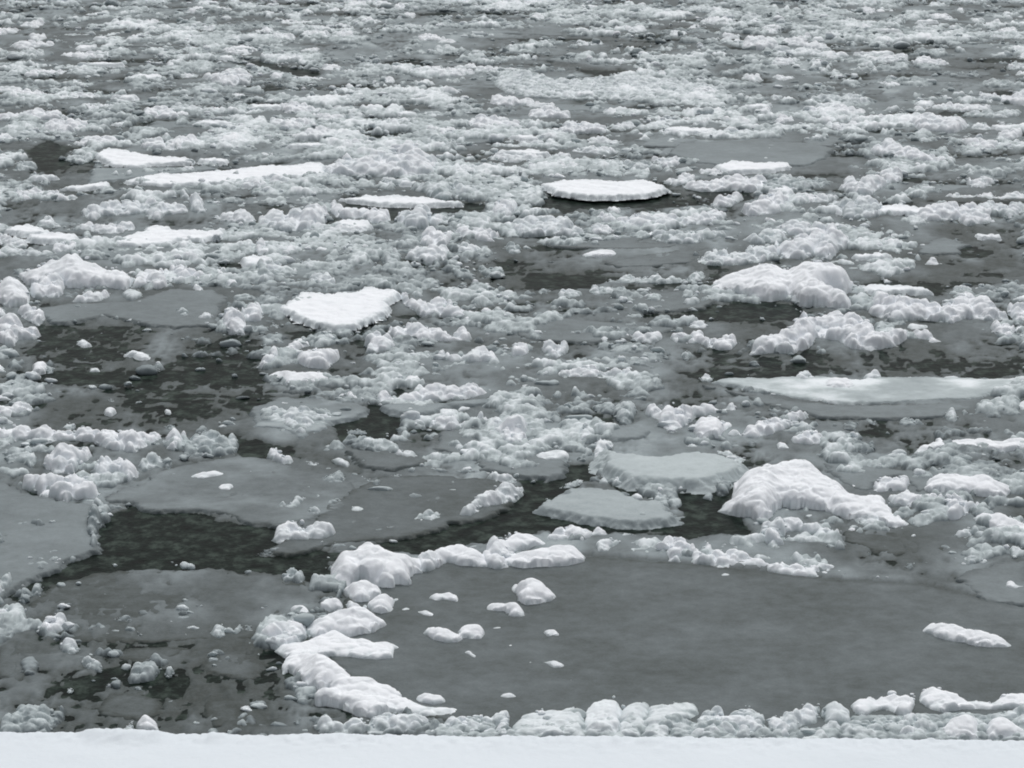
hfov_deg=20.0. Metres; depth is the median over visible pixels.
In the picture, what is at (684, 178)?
ice lump
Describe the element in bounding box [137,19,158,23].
ice lump
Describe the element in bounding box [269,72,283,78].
ice lump
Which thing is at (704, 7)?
ice chunk
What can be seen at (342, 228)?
ice heap
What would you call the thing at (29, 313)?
ice heap
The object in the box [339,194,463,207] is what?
snowy floe
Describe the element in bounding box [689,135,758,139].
ice floe
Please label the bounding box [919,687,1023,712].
ice heap
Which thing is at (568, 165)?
ice heap
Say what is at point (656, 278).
brash heap
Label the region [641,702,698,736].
ice heap
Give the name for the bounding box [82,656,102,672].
ice chunk
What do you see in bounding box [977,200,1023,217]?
brash heap
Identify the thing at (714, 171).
ice lump
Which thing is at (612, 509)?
ice floe
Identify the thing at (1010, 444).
snow heap
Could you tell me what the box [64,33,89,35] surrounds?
ice chunk
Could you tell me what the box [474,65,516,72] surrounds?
ice lump
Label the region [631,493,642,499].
snow lump
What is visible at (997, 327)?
ice heap
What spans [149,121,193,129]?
ice floe
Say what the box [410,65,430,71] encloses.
ice lump
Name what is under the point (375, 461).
ice floe
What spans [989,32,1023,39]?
ice chunk
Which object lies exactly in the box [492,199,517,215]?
snow heap
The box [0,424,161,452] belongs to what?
ice heap
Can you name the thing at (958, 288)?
ice chunk
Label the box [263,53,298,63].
ice chunk
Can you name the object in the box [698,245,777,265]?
brash heap
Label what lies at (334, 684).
snow heap
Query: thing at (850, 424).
ice chunk
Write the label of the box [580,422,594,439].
ice heap
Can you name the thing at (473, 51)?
ice chunk
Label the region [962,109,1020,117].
brash heap
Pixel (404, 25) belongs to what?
ice chunk
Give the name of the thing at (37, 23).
ice lump
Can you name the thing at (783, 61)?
ice lump
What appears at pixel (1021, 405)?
snow lump
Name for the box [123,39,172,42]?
ice floe
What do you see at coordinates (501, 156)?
ice heap
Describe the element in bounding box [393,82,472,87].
ice floe
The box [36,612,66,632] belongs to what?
ice heap
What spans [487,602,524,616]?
snow heap
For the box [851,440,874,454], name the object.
brash heap
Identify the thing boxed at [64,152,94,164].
ice chunk
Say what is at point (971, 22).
ice floe
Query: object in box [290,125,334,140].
ice heap
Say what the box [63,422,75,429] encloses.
ice chunk
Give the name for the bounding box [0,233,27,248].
brash heap
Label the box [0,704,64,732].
brash heap
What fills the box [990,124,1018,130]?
snowy floe
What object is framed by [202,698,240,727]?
ice floe
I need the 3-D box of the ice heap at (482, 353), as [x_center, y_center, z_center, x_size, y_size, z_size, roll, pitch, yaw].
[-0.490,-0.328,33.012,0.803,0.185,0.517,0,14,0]
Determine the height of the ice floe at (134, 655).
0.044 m
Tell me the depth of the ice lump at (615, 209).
41.30 m
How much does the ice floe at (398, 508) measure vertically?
0.064 m
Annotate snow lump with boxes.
[0,395,10,400]
[32,361,46,374]
[90,368,99,371]
[104,407,116,416]
[191,471,222,477]
[219,484,232,489]
[291,605,308,612]
[316,247,336,250]
[331,458,349,466]
[402,608,432,615]
[406,375,419,379]
[429,592,457,601]
[440,406,469,411]
[501,693,515,697]
[544,630,558,636]
[545,661,563,667]
[583,249,615,257]
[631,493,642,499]
[777,442,788,448]
[907,323,927,328]
[1006,581,1021,587]
[1019,401,1023,409]
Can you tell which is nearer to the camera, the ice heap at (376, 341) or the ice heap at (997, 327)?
the ice heap at (376, 341)
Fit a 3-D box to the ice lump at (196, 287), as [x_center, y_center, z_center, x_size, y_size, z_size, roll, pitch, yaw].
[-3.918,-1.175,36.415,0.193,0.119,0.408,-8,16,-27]
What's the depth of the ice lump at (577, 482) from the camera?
28.13 m
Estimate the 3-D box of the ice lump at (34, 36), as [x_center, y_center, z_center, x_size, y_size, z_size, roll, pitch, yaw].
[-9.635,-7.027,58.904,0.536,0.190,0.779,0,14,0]
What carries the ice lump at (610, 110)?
on the water
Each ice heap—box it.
[0,107,67,120]
[0,313,40,347]
[0,401,32,416]
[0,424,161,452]
[10,88,43,97]
[15,187,77,201]
[17,303,44,325]
[22,473,100,501]
[30,272,64,299]
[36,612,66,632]
[43,118,87,131]
[43,443,91,473]
[69,135,117,145]
[72,289,109,302]
[77,221,134,233]
[81,198,187,220]
[93,456,138,481]
[131,268,166,289]
[141,134,202,150]
[144,105,188,119]
[165,428,185,450]
[169,264,210,278]
[180,189,206,212]
[202,68,252,86]
[213,209,255,222]
[223,307,245,334]
[238,173,289,189]
[241,303,261,321]
[254,238,297,255]
[258,203,328,231]
[261,620,306,649]
[269,117,310,128]
[271,521,335,543]
[279,101,320,112]
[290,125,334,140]
[297,344,339,368]
[306,606,385,636]
[322,224,371,232]
[324,138,437,177]
[330,200,390,223]
[342,138,371,143]
[364,330,394,353]
[377,383,486,401]
[387,322,471,342]
[397,203,431,229]
[401,292,471,318]
[405,244,448,265]
[418,550,437,571]
[420,226,498,245]
[425,704,1023,740]
[429,415,464,430]
[430,66,474,76]
[431,710,509,735]
[438,345,497,361]
[460,482,523,515]
[468,113,521,127]
[477,411,527,442]
[483,535,513,568]
[487,94,533,106]
[487,151,544,162]
[492,69,730,101]
[512,707,585,736]
[528,105,570,117]
[537,450,568,462]
[541,339,568,357]
[543,161,578,167]
[547,525,606,539]
[553,121,606,134]
[559,364,630,377]
[572,145,618,154]
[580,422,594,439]
[584,695,621,733]
[593,438,612,457]
[597,208,726,226]
[619,702,649,736]
[626,331,661,342]
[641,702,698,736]
[645,402,736,432]
[662,535,833,577]
[670,330,736,349]
[682,173,766,192]
[710,192,743,207]
[728,410,808,438]
[741,190,788,215]
[742,35,777,49]
[749,310,940,355]
[760,517,841,544]
[774,221,848,259]
[775,219,810,234]
[790,192,838,202]
[791,429,822,444]
[810,104,864,114]
[820,701,850,725]
[838,174,887,195]
[851,690,914,715]
[866,53,908,62]
[869,291,1007,323]
[871,138,945,160]
[873,475,909,491]
[888,489,979,519]
[912,112,969,132]
[914,201,997,220]
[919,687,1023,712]
[928,101,990,111]
[945,191,1023,199]
[958,211,994,225]
[961,137,998,148]
[990,320,1021,336]
[1000,89,1023,104]
[1007,302,1023,320]
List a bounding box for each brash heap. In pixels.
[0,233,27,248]
[0,246,52,257]
[0,572,11,592]
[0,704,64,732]
[2,447,36,467]
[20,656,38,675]
[87,504,128,546]
[128,661,160,683]
[138,452,170,471]
[182,429,238,456]
[256,258,296,282]
[260,406,330,432]
[282,567,304,582]
[302,172,329,177]
[312,187,365,192]
[313,711,428,734]
[326,258,372,268]
[342,434,379,451]
[411,180,479,200]
[414,134,456,149]
[415,509,439,519]
[511,215,583,237]
[592,401,636,424]
[596,537,620,550]
[608,271,704,283]
[615,159,648,169]
[651,228,726,243]
[691,705,764,738]
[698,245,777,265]
[743,228,784,243]
[761,175,826,193]
[766,703,819,736]
[810,93,873,104]
[828,196,883,218]
[850,712,1019,724]
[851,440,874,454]
[899,713,928,734]
[955,527,982,537]
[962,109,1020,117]
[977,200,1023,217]
[981,78,1023,87]
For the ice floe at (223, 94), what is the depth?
51.90 m
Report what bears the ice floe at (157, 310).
on the water
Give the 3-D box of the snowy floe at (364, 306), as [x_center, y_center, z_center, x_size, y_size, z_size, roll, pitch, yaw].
[-2.115,-0.916,35.306,1.558,0.153,2.288,0,14,0]
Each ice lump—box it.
[0,27,18,34]
[0,86,22,92]
[0,133,15,138]
[10,40,53,49]
[20,18,45,27]
[24,69,66,77]
[26,33,46,39]
[33,215,60,227]
[52,241,75,251]
[60,92,100,98]
[61,50,108,58]
[84,103,107,109]
[122,289,142,300]
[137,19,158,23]
[181,72,197,77]
[188,6,202,12]
[193,284,202,289]
[197,0,218,4]
[199,312,213,317]
[200,25,214,30]
[217,267,225,273]
[223,47,253,54]
[226,279,236,285]
[255,26,273,32]
[256,346,277,368]
[266,447,292,463]
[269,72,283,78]
[272,32,295,39]
[281,19,314,23]
[286,338,309,349]
[295,76,330,78]
[301,47,319,51]
[302,30,331,34]
[308,272,334,283]
[312,113,345,119]
[320,64,341,69]
[326,7,339,11]
[336,29,352,36]
[339,391,356,397]
[344,1,367,4]
[346,600,366,607]
[352,506,362,510]
[361,16,380,22]
[372,0,392,5]
[372,80,386,86]
[374,117,414,122]
[385,76,394,82]
[394,2,407,9]
[395,449,416,456]
[404,12,415,18]
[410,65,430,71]
[416,419,424,429]
[417,33,445,40]
[427,125,455,133]
[429,214,453,226]
[439,39,455,42]
[452,164,474,173]
[454,63,476,68]
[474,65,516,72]
[487,471,516,482]
[512,342,528,355]
[524,101,554,106]
[525,13,547,19]
[552,152,570,156]
[560,479,582,488]
[576,40,603,45]
[587,136,620,144]
[591,223,613,234]
[599,476,607,483]
[603,107,638,114]
[607,206,620,213]
[609,121,635,130]
[611,477,620,485]
[619,25,646,31]
[651,156,679,166]
[662,172,695,185]
[669,30,686,36]
[689,320,707,327]
[691,86,717,93]
[699,168,722,175]
[699,373,713,381]
[700,16,714,22]
[712,51,726,56]
[717,450,745,462]
[722,32,739,38]
[741,73,762,82]
[754,106,770,113]
[762,26,781,33]
[770,94,782,99]
[772,57,794,65]
[773,74,793,80]
[774,50,821,54]
[775,114,793,122]
[778,36,810,46]
[796,370,813,378]
[802,32,810,37]
[803,40,831,50]
[818,51,836,59]
[832,121,860,129]
[862,6,874,13]
[864,114,885,118]
[864,369,880,378]
[880,81,899,85]
[880,167,902,182]
[911,55,948,64]
[913,106,929,110]
[925,257,941,264]
[930,13,952,19]
[966,176,998,187]
[972,123,990,129]
[978,92,998,100]
[994,26,1017,31]
[998,128,1022,138]
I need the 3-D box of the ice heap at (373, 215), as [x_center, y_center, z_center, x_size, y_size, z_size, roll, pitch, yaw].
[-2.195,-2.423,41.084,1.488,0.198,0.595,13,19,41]
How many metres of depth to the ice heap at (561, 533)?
26.45 m
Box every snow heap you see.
[0,276,29,307]
[19,250,134,289]
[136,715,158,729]
[269,370,327,384]
[274,630,456,717]
[320,598,342,611]
[331,542,421,613]
[416,693,444,704]
[424,624,484,642]
[434,544,486,567]
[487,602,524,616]
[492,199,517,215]
[497,531,544,552]
[505,545,585,567]
[512,578,555,604]
[688,415,731,439]
[712,259,852,308]
[718,459,908,527]
[825,377,854,386]
[914,437,1023,453]
[923,623,1010,647]
[924,473,1009,496]
[943,714,978,739]
[973,511,1023,528]
[986,717,1023,739]
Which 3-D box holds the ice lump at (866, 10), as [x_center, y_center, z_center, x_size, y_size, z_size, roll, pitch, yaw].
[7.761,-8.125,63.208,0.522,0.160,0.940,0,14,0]
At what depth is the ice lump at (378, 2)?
64.48 m
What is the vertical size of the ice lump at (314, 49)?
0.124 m
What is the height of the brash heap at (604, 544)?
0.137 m
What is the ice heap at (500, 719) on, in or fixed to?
on the water
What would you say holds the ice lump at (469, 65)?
on the water
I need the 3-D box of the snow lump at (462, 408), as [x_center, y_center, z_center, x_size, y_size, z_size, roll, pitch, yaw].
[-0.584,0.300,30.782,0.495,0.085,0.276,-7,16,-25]
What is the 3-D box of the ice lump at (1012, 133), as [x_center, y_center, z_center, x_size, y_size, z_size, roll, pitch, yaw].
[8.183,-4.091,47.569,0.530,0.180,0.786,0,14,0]
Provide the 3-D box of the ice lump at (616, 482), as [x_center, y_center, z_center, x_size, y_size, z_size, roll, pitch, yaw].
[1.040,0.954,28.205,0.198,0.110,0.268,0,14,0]
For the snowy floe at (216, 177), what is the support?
on the water
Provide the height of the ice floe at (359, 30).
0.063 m
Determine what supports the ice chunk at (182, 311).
on the water
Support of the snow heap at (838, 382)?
on the ice floe at (879, 391)
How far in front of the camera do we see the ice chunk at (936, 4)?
64.16 m
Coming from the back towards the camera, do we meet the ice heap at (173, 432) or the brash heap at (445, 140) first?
the brash heap at (445, 140)
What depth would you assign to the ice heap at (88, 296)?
35.84 m
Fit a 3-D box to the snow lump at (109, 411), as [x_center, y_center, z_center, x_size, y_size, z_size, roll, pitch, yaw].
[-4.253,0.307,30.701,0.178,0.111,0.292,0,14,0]
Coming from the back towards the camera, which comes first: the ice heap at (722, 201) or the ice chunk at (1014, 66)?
the ice chunk at (1014, 66)
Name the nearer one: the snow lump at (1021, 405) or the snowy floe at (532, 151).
the snow lump at (1021, 405)
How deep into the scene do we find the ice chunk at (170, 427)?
30.12 m
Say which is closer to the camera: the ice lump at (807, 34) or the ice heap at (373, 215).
the ice heap at (373, 215)
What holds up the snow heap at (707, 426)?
on the water
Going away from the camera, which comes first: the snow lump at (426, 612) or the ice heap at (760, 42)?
the snow lump at (426, 612)
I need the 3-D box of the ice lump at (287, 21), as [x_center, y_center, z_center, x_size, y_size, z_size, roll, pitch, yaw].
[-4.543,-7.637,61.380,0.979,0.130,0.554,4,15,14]
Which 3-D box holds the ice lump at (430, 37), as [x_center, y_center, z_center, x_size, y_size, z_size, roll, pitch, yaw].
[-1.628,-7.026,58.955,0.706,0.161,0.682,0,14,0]
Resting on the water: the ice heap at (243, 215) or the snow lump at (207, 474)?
the ice heap at (243, 215)
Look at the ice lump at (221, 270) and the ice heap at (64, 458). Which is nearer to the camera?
the ice heap at (64, 458)
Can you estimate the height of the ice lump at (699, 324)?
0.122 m
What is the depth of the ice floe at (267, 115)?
49.64 m
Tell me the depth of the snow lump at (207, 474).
28.35 m
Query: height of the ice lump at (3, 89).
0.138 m
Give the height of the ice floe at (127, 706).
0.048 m
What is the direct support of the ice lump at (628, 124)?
on the water
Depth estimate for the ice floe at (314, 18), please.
62.03 m
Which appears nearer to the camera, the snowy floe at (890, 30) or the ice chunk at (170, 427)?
the ice chunk at (170, 427)
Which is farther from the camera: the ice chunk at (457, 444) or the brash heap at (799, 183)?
the brash heap at (799, 183)
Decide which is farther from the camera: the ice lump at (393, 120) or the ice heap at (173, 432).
the ice lump at (393, 120)
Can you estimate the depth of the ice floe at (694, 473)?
28.30 m
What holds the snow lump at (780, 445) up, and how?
on the water
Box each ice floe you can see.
[0,482,103,599]
[0,642,30,680]
[28,570,305,643]
[39,289,227,329]
[88,166,217,183]
[94,693,163,720]
[105,455,355,528]
[106,647,188,662]
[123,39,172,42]
[125,43,165,47]
[132,17,159,19]
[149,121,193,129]
[166,69,225,72]
[199,651,268,680]
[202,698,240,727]
[218,111,317,119]
[220,63,247,67]
[221,93,254,95]
[228,159,267,168]
[244,192,342,205]
[248,397,369,438]
[271,475,525,557]
[301,16,330,20]
[327,55,401,62]
[328,557,1023,729]
[344,450,427,471]
[353,28,362,34]
[365,37,396,43]
[379,399,488,416]
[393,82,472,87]
[429,62,465,66]
[433,427,497,454]
[447,138,503,145]
[462,30,520,34]
[475,454,569,482]
[479,109,529,114]
[505,10,536,13]
[515,317,673,344]
[519,31,563,36]
[532,488,684,529]
[546,56,581,63]
[552,235,674,249]
[554,104,618,112]
[585,54,631,59]
[588,449,748,494]
[599,426,650,442]
[604,247,707,267]
[621,291,714,313]
[624,19,658,22]
[635,137,696,147]
[667,141,836,166]
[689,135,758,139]
[702,384,969,421]
[712,376,1023,404]
[765,123,824,131]
[802,136,842,147]
[811,89,883,95]
[823,463,938,491]
[841,14,879,17]
[842,529,943,556]
[897,76,962,81]
[918,238,971,255]
[933,184,969,190]
[942,72,990,78]
[949,20,1006,23]
[950,44,1014,48]
[955,561,1023,606]
[956,85,982,96]
[979,154,1023,162]
[1002,19,1023,22]
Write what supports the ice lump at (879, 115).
on the water
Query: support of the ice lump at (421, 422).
on the water
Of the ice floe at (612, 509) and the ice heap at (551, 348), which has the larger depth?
the ice heap at (551, 348)
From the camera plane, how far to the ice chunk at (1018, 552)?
25.98 m
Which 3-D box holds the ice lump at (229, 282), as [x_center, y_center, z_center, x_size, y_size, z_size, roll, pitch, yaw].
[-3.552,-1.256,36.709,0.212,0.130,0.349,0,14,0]
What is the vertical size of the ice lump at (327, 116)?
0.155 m
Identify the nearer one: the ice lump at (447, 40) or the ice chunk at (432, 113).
the ice chunk at (432, 113)
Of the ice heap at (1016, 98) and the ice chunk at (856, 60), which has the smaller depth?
the ice heap at (1016, 98)
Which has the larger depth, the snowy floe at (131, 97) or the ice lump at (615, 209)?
the snowy floe at (131, 97)
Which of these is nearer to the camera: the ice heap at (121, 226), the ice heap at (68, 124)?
the ice heap at (121, 226)
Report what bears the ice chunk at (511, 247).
on the water
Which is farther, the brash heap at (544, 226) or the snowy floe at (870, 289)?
the brash heap at (544, 226)
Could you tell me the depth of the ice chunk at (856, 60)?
55.73 m
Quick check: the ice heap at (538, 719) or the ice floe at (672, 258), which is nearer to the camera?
the ice heap at (538, 719)
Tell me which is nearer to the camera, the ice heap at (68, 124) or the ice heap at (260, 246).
the ice heap at (260, 246)
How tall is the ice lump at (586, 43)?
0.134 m
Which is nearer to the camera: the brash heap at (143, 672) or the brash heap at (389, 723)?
the brash heap at (389, 723)
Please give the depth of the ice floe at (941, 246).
38.93 m
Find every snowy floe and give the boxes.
[4,224,48,237]
[25,232,78,245]
[27,174,59,180]
[59,181,109,191]
[75,45,96,50]
[77,339,91,347]
[87,62,127,66]
[93,36,106,39]
[95,147,194,167]
[110,94,139,100]
[111,120,125,126]
[116,225,225,246]
[123,162,326,186]
[124,350,150,360]
[132,73,161,79]
[192,120,235,125]
[197,157,228,165]
[219,55,233,61]
[231,45,256,50]
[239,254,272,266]
[248,104,280,110]
[279,286,401,330]
[287,142,325,148]
[330,219,372,228]
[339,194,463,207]
[397,111,416,115]
[399,180,415,186]
[498,149,550,157]
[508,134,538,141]
[541,179,671,200]
[664,126,717,134]
[713,160,791,174]
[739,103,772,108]
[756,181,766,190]
[766,24,780,27]
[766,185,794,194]
[812,36,823,40]
[825,223,846,226]
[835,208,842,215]
[852,252,892,260]
[853,50,893,55]
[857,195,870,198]
[861,284,933,295]
[878,28,901,32]
[878,204,922,215]
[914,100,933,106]
[915,19,938,23]
[975,233,1001,240]
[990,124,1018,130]
[1014,295,1023,300]
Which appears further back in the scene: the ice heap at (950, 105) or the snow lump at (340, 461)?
the ice heap at (950, 105)
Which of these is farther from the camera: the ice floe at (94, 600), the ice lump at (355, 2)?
the ice lump at (355, 2)
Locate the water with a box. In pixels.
[0,0,1023,732]
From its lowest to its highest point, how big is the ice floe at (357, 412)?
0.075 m
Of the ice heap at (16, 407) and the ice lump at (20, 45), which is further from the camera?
the ice lump at (20, 45)
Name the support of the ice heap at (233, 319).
on the water
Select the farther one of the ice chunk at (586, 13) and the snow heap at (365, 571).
the ice chunk at (586, 13)
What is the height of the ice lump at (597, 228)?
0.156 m
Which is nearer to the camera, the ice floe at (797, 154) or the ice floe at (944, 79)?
the ice floe at (797, 154)
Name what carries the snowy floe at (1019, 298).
on the water
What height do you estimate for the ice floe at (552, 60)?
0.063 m
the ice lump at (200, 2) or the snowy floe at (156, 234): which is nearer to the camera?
the snowy floe at (156, 234)
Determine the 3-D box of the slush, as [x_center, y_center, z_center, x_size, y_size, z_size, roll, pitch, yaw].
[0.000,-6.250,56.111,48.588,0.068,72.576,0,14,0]
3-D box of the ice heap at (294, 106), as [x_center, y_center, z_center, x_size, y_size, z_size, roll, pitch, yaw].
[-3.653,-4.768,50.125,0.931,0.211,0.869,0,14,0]
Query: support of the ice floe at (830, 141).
on the water
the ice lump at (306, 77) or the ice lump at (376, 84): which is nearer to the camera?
the ice lump at (376, 84)
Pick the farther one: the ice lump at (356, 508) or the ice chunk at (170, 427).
the ice chunk at (170, 427)
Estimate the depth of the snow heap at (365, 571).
25.16 m
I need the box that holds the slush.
[0,0,1023,736]
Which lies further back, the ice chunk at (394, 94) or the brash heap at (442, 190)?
the ice chunk at (394, 94)
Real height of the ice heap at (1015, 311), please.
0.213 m
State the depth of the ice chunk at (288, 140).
46.85 m
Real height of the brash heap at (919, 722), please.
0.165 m
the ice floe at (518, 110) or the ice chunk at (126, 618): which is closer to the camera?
the ice chunk at (126, 618)
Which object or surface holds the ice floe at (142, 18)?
on the water
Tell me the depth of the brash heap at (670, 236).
39.41 m
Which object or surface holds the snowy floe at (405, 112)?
on the water
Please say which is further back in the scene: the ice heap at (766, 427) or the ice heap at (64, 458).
the ice heap at (766, 427)
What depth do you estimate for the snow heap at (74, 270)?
36.67 m
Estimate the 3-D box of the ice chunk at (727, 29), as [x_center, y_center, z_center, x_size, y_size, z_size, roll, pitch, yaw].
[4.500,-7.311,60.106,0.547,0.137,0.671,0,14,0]
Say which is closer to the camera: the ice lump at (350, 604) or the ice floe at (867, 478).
the ice lump at (350, 604)
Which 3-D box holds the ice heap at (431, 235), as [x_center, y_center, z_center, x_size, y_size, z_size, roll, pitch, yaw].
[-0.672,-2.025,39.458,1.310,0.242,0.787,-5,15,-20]
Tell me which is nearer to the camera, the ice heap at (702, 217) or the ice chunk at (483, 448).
the ice chunk at (483, 448)
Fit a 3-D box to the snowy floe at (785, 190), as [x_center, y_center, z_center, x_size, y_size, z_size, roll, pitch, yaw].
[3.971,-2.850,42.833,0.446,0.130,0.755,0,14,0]
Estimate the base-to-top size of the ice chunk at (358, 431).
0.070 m
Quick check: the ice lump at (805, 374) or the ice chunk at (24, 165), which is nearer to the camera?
the ice lump at (805, 374)
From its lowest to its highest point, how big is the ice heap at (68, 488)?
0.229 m
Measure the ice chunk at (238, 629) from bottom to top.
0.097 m
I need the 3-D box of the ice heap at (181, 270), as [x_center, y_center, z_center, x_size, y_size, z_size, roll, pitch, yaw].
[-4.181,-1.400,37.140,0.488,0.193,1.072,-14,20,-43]
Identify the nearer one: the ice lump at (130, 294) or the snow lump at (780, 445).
the snow lump at (780, 445)
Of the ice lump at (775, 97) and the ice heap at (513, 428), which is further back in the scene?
the ice lump at (775, 97)
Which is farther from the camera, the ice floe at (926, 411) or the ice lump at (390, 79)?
the ice lump at (390, 79)
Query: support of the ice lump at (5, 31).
on the water
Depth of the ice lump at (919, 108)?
50.23 m
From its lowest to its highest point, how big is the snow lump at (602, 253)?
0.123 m
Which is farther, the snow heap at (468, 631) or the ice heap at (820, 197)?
the ice heap at (820, 197)
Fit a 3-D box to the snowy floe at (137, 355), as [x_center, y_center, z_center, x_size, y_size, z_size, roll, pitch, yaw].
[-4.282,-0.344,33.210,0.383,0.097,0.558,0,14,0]
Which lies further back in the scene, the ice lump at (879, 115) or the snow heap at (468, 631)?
the ice lump at (879, 115)
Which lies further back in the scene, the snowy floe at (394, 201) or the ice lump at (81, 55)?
the ice lump at (81, 55)
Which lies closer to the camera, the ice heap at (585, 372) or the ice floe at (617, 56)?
the ice heap at (585, 372)
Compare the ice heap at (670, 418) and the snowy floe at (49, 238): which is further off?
the snowy floe at (49, 238)
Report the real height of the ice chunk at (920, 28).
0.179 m
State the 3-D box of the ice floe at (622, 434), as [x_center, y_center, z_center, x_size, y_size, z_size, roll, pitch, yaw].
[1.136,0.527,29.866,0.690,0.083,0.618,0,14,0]
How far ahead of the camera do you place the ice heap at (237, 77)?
53.28 m
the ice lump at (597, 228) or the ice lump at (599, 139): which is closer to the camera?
the ice lump at (597, 228)
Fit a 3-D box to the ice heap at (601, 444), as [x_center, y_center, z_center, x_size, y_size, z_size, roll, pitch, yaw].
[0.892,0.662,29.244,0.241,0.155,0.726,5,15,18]
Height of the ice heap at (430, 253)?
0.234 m
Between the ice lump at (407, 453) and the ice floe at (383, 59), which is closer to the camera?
the ice lump at (407, 453)
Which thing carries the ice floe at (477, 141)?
on the water
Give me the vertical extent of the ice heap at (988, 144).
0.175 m
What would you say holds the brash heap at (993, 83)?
on the water
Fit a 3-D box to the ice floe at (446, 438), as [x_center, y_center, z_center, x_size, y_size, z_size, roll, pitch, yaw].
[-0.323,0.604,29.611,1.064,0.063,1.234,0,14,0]
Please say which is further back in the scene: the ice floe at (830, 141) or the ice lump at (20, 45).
the ice lump at (20, 45)
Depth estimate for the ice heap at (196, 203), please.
41.57 m
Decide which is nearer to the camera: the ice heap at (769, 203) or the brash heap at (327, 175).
the ice heap at (769, 203)
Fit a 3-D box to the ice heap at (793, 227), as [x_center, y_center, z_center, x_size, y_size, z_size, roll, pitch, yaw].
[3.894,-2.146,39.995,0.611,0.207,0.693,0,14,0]
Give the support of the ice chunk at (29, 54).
on the water
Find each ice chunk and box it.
[12,49,44,58]
[15,161,37,170]
[18,583,43,603]
[47,367,54,373]
[59,637,79,653]
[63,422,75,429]
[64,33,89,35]
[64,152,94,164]
[68,68,108,74]
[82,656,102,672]
[114,615,131,621]
[124,721,133,728]
[143,27,162,33]
[158,30,182,35]
[164,425,175,429]
[164,666,174,678]
[171,102,201,110]
[172,26,197,30]
[176,307,188,315]
[202,140,220,147]
[210,624,225,637]
[225,102,243,106]
[233,293,256,300]
[234,624,241,633]
[256,547,278,557]
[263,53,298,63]
[274,137,294,144]
[280,496,305,506]
[286,23,319,28]
[300,258,316,268]
[308,506,319,513]
[323,470,345,481]
[328,498,340,503]
[345,95,366,100]
[346,111,364,118]
[347,429,366,434]
[361,476,379,484]
[374,10,386,13]
[378,177,395,188]
[380,248,401,264]
[387,90,409,98]
[391,24,421,27]
[396,426,409,432]
[409,352,429,358]
[417,111,458,116]
[439,102,472,109]
[449,440,462,449]
[457,241,480,251]
[461,50,497,55]
[477,265,504,277]
[478,445,488,459]
[502,241,521,253]
[539,288,550,293]
[558,289,581,297]
[573,12,597,16]
[589,285,624,294]
[617,313,642,317]
[654,493,668,507]
[682,351,691,360]
[697,5,712,10]
[703,493,712,500]
[715,477,731,496]
[719,27,735,32]
[738,13,761,20]
[742,54,765,59]
[840,57,876,63]
[843,421,858,428]
[854,514,878,525]
[865,418,876,424]
[875,3,901,7]
[887,15,905,24]
[899,417,926,425]
[905,563,914,569]
[911,24,936,31]
[919,137,931,142]
[927,1,948,6]
[944,407,957,421]
[947,285,971,293]
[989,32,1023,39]
[1006,62,1023,70]
[1010,546,1023,557]
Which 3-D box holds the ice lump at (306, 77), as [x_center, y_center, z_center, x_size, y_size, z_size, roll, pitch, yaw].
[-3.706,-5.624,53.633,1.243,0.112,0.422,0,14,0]
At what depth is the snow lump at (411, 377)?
31.96 m
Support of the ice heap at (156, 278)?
on the water
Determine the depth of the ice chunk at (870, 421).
30.35 m
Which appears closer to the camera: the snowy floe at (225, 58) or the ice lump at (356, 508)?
the ice lump at (356, 508)
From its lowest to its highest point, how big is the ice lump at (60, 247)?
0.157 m
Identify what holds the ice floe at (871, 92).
on the water
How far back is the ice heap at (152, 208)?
41.18 m
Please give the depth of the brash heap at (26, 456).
28.90 m
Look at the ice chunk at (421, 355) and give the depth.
33.00 m
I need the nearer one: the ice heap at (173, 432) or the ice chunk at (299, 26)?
the ice heap at (173, 432)
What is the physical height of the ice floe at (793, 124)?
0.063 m
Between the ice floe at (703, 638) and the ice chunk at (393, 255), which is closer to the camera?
the ice floe at (703, 638)
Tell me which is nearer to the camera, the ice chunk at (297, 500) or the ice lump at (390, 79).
the ice chunk at (297, 500)
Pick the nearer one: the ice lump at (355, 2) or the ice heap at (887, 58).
the ice heap at (887, 58)
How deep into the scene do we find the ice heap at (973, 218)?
40.58 m
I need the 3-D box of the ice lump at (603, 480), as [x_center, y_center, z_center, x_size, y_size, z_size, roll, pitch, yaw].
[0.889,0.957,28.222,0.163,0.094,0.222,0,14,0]
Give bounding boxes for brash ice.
[0,0,1023,738]
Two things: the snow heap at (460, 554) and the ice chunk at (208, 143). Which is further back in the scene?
the ice chunk at (208, 143)
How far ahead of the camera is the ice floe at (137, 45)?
57.97 m
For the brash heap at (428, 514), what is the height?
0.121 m
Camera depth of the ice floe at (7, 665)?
23.31 m
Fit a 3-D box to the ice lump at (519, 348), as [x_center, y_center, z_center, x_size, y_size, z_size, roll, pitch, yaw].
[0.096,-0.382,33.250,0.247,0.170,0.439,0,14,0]
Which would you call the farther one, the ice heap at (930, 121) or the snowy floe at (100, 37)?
the snowy floe at (100, 37)
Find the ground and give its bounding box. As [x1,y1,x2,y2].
[0,728,1023,767]
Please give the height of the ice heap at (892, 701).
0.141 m
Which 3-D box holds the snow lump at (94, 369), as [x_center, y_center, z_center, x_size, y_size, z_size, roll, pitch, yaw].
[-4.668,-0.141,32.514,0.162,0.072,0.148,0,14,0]
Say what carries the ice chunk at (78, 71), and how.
on the water
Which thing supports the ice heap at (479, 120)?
on the water

